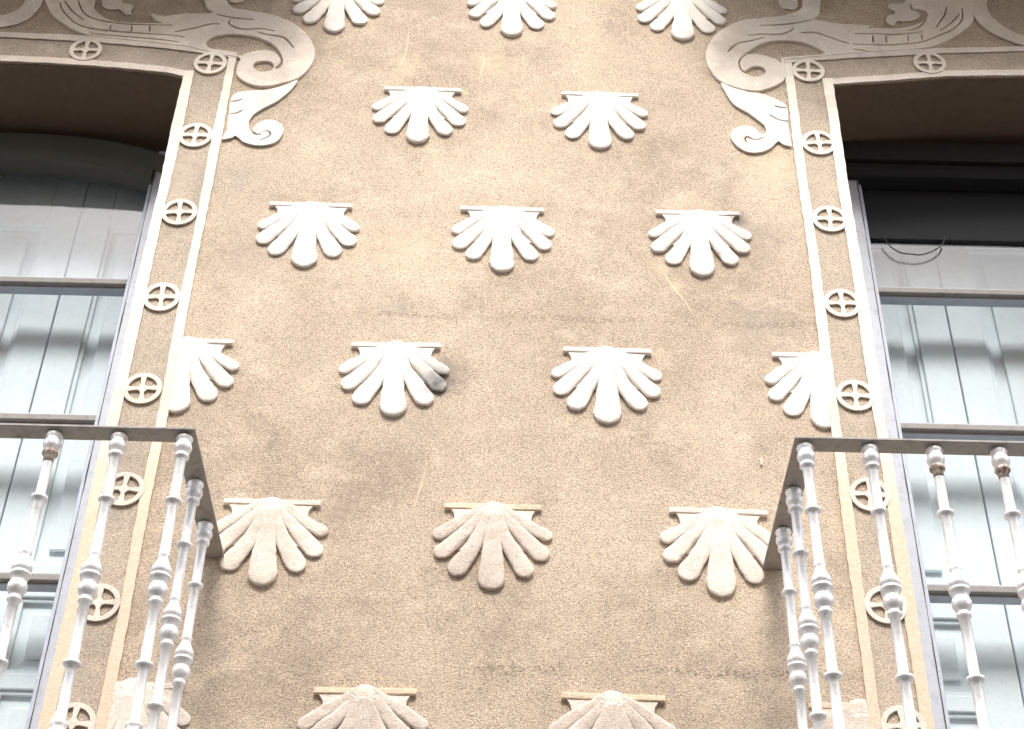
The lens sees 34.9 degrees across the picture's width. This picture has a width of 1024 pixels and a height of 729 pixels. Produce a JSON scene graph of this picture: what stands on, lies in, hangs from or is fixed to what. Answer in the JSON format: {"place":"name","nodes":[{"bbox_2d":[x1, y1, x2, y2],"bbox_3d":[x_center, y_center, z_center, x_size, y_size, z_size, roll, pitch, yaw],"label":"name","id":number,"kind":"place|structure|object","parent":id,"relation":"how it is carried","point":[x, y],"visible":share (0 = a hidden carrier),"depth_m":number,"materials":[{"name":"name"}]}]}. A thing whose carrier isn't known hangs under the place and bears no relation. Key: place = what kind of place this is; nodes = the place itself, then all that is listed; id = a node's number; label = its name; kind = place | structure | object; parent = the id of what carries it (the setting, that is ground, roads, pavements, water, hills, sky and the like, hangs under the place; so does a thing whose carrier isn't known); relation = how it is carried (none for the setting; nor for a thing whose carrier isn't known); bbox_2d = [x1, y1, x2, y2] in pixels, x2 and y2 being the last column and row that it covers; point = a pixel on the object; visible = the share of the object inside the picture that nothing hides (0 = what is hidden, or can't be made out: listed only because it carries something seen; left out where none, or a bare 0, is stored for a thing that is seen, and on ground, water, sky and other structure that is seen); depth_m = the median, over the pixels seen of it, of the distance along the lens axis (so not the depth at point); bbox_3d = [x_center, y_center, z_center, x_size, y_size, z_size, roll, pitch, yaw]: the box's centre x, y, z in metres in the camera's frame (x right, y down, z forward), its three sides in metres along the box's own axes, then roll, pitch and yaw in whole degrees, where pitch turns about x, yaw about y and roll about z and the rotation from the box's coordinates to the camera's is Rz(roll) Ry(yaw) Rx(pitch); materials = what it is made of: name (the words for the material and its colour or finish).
{"place":"outdoors","nodes":[
{"label":"outdoors","id":0,"kind":"place"},
{"bbox_3d":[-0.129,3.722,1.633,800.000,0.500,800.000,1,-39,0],"label":"street","id":1,"kind":"structure","parent":0,"visible":0},
{"bbox_2d":[0,0,1023,728],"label":"house facade","id":2,"kind":"structure","parent":1,"relation":"on","point":[100,164],"depth_m":4.84,"materials":[{"name":"beige paint"}]},
{"bbox_2d":[49,702,95,728],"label":"medallion","id":3,"kind":"object","parent":2,"relation":"attached to","point":[81,716],"visible":0.66,"depth_m":3.95,"materials":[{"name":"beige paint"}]},
{"bbox_2d":[0,132,165,728],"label":"window","id":4,"kind":"structure","parent":2,"relation":"in","point":[76,213],"depth_m":5.28,"materials":[{"name":"white glass"}]},
{"bbox_2d":[69,39,101,60],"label":"medallion","id":5,"kind":"object","parent":2,"relation":"attached to","point":[85,49],"visible":1,"depth_m":5.51,"materials":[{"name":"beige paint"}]},
{"bbox_2d":[77,584,120,621],"bbox_3d":[-1.055,0.611,4.156,0.111,0.111,0.013,1,-39,0],"label":"medallion","id":6,"kind":"object","parent":2,"relation":"attached to","point":[105,605],"visible":0.67,"depth_m":4.15,"materials":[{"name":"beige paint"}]},
{"bbox_2d":[0,423,223,728],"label":"balcony","id":7,"kind":"structure","parent":2,"relation":"attached to","point":[189,465],"depth_m":3.74,"materials":[{"name":"grey paint"}]},
{"bbox_2d":[103,472,144,505],"bbox_3d":[-1.044,0.337,4.379,0.111,0.111,0.013,1,-39,0],"label":"medallion","id":8,"kind":"object","parent":2,"relation":"attached to","point":[129,487],"visible":0.77,"depth_m":4.38,"materials":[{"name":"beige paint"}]},
{"bbox_2d":[123,373,161,403],"bbox_3d":[-1.044,0.070,4.598,0.111,0.111,0.013,1,-39,0],"label":"medallion","id":9,"kind":"object","parent":2,"relation":"attached to","point":[143,388],"visible":1,"depth_m":4.59,"materials":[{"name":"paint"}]},
{"bbox_2d":[107,678,190,728],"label":"shell ornament","id":10,"kind":"object","parent":2,"relation":"attached to","point":[121,705],"visible":0.56,"depth_m":3.97,"materials":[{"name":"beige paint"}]},
{"bbox_2d":[0,0,314,146],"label":"scroll relief","id":11,"kind":"object","parent":2,"relation":"attached to","point":[200,31],"visible":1,"depth_m":5.57,"materials":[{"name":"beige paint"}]},
{"bbox_2d":[143,283,180,310],"bbox_3d":[-1.037,-0.198,4.817,0.111,0.111,0.013,1,-39,0],"label":"medallion","id":12,"kind":"object","parent":2,"relation":"attached to","point":[161,296],"visible":1,"depth_m":4.81,"materials":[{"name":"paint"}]},
{"bbox_2d":[161,199,196,225],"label":"medallion","id":13,"kind":"object","parent":2,"relation":"attached to","point":[177,212],"visible":1,"depth_m":5.03,"materials":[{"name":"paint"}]},
{"bbox_2d":[178,123,212,147],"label":"medallion","id":14,"kind":"object","parent":2,"relation":"attached to","point":[193,135],"visible":1,"depth_m":5.25,"materials":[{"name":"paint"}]},
{"bbox_2d":[168,337,238,413],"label":"shell ornament","id":15,"kind":"object","parent":2,"relation":"attached to","point":[201,364],"visible":1,"depth_m":4.63,"materials":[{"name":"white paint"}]},
{"bbox_2d":[194,52,226,74],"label":"medallion","id":16,"kind":"object","parent":2,"relation":"attached to","point":[208,63],"visible":1,"depth_m":5.48,"materials":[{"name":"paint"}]},
{"bbox_2d":[217,497,327,586],"bbox_3d":[-0.646,0.468,4.288,0.318,0.284,0.048,1,-39,0],"label":"shell ornament","id":17,"kind":"object","parent":2,"relation":"attached to","point":[265,528],"visible":0.94,"depth_m":4.28,"materials":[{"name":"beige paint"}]},
{"bbox_2d":[256,201,359,268],"bbox_3d":[-0.626,-0.397,4.995,0.316,0.286,0.049,1,-39,0],"label":"shell ornament","id":18,"kind":"object","parent":2,"relation":"attached to","point":[306,225],"visible":1,"depth_m":4.99,"materials":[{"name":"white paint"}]},
{"bbox_2d":[293,0,383,33],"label":"shell ornament","id":19,"kind":"object","parent":2,"relation":"attached to","point":[336,10],"visible":1,"depth_m":5.66,"materials":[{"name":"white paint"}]},
{"bbox_2d":[297,685,427,728],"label":"shell ornament","id":20,"kind":"object","parent":2,"relation":"attached to","point":[365,707],"visible":1,"depth_m":3.96,"materials":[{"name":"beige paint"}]},
{"bbox_2d":[339,341,449,417],"bbox_3d":[-0.338,0.042,4.641,0.318,0.282,0.049,1,-39,0],"label":"shell ornament","id":21,"kind":"object","parent":2,"relation":"attached to","point":[393,368],"visible":1,"depth_m":4.63,"materials":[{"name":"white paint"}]},
{"bbox_2d":[372,86,467,144],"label":"shell ornament","id":22,"kind":"object","parent":2,"relation":"attached to","point":[419,107],"visible":1,"depth_m":5.33,"materials":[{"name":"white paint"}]},
{"bbox_2d":[432,501,552,590],"bbox_3d":[-0.052,0.479,4.289,0.318,0.281,0.048,1,-39,0],"label":"shell ornament","id":23,"kind":"object","parent":2,"relation":"attached to","point":[492,532],"visible":1,"depth_m":4.28,"materials":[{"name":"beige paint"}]},
{"bbox_2d":[451,206,554,272],"bbox_3d":[-0.028,-0.383,4.993,0.318,0.286,0.048,1,-39,0],"label":"shell ornament","id":24,"kind":"object","parent":2,"relation":"attached to","point":[501,229],"visible":1,"depth_m":4.99,"materials":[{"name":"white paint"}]},
{"bbox_2d":[467,0,556,37],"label":"shell ornament","id":25,"kind":"object","parent":2,"relation":"attached to","point":[512,11],"visible":1,"depth_m":5.66,"materials":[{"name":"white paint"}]},
{"bbox_2d":[551,91,647,149],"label":"shell ornament","id":26,"kind":"object","parent":2,"relation":"attached to","point":[599,112],"visible":1,"depth_m":5.33,"materials":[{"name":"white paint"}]},
{"bbox_2d":[551,346,661,424],"bbox_3d":[0.270,0.060,4.636,0.317,0.288,0.048,1,-39,0],"label":"shell ornament","id":27,"kind":"object","parent":2,"relation":"attached to","point":[608,373],"visible":1,"depth_m":4.63,"materials":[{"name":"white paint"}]},
{"bbox_2d":[548,691,676,728],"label":"shell ornament","id":28,"kind":"object","parent":2,"relation":"attached to","point":[611,710],"visible":1,"depth_m":3.97,"materials":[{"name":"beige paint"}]},
{"bbox_2d":[636,0,726,41],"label":"shell ornament","id":29,"kind":"object","parent":2,"relation":"attached to","point":[684,14],"visible":1,"depth_m":5.66,"materials":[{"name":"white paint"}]},
{"bbox_2d":[648,210,751,277],"bbox_3d":[0.578,-0.370,4.994,0.318,0.288,0.048,1,-39,0],"label":"shell ornament","id":30,"kind":"object","parent":2,"relation":"attached to","point":[699,233],"visible":1,"depth_m":4.99,"materials":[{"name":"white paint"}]},
{"bbox_2d":[660,506,770,597],"bbox_3d":[0.548,0.494,4.286,0.317,0.288,0.048,1,-39,0],"label":"shell ornament","id":31,"kind":"object","parent":2,"relation":"attached to","point":[721,538],"visible":0.94,"depth_m":4.28,"materials":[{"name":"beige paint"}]},
{"bbox_2d":[765,351,830,429],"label":"shell ornament","id":32,"kind":"object","parent":2,"relation":"attached to","point":[800,377],"visible":1,"depth_m":4.63,"materials":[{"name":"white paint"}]},
{"bbox_2d":[792,60,824,81],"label":"medallion","id":33,"kind":"object","parent":2,"relation":"attached to","point":[808,70],"visible":1,"depth_m":5.49,"materials":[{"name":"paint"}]},
{"bbox_2d":[802,131,835,154],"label":"medallion","id":34,"kind":"object","parent":2,"relation":"attached to","point":[818,142],"visible":1,"depth_m":5.27,"materials":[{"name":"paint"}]},
{"bbox_2d":[812,206,847,231],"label":"medallion","id":35,"kind":"object","parent":2,"relation":"attached to","point":[829,219],"visible":1,"depth_m":5.05,"materials":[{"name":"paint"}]},
{"bbox_2d":[808,699,869,728],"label":"shell ornament","id":36,"kind":"object","parent":2,"relation":"attached to","point":[855,714],"visible":0.79,"depth_m":3.98,"materials":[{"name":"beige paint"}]},
{"bbox_2d":[823,289,860,317],"bbox_3d":[0.981,-0.180,4.836,0.111,0.111,0.013,1,-39,0],"label":"medallion","id":37,"kind":"object","parent":2,"relation":"attached to","point":[842,303],"visible":1,"depth_m":4.83,"materials":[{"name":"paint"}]},
{"bbox_2d":[836,380,874,410],"bbox_3d":[0.974,0.090,4.615,0.111,0.111,0.013,1,-39,0],"label":"medallion","id":38,"kind":"object","parent":2,"relation":"attached to","point":[854,395],"visible":1,"depth_m":4.61,"materials":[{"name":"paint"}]},
{"bbox_2d":[705,0,1023,153],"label":"scroll relief","id":39,"kind":"object","parent":2,"relation":"attached to","point":[741,89],"visible":1,"depth_m":5.59,"materials":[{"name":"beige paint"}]},
{"bbox_2d":[849,477,890,511],"bbox_3d":[0.968,0.353,4.400,0.111,0.111,0.013,1,-39,0],"label":"medallion","id":40,"kind":"object","parent":2,"relation":"attached to","point":[860,494],"visible":0.69,"depth_m":4.39,"materials":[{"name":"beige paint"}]},
{"bbox_2d":[864,586,907,623],"bbox_3d":[0.961,0.621,4.182,0.111,0.111,0.013,1,-39,0],"label":"medallion","id":41,"kind":"object","parent":2,"relation":"attached to","point":[874,607],"visible":0.57,"depth_m":4.17,"materials":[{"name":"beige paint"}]},
{"bbox_2d":[762,436,1023,728],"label":"balcony","id":42,"kind":"structure","parent":2,"relation":"attached to","point":[798,479],"depth_m":3.72,"materials":[{"name":"grey paint"}]},
{"bbox_2d":[881,705,926,728],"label":"medallion","id":43,"kind":"object","parent":2,"relation":"attached to","point":[893,717],"visible":0.81,"depth_m":3.98,"materials":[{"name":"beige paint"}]},
{"bbox_2d":[884,237,944,255],"bbox_3d":[1.348,-0.396,5.431,0.206,0.085,0.004,1,-39,0],"label":"cable","id":44,"kind":"object","parent":2,"relation":"attached to","point":[915,254],"visible":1,"depth_m":5.42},
{"bbox_2d":[913,52,945,73],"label":"medallion","id":45,"kind":"object","parent":2,"relation":"attached to","point":[930,62],"visible":1,"depth_m":5.53,"materials":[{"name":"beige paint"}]},
{"bbox_2d":[842,141,1023,728],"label":"window","id":46,"kind":"structure","parent":2,"relation":"in","point":[947,322],"depth_m":5.28,"materials":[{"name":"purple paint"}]}
]}

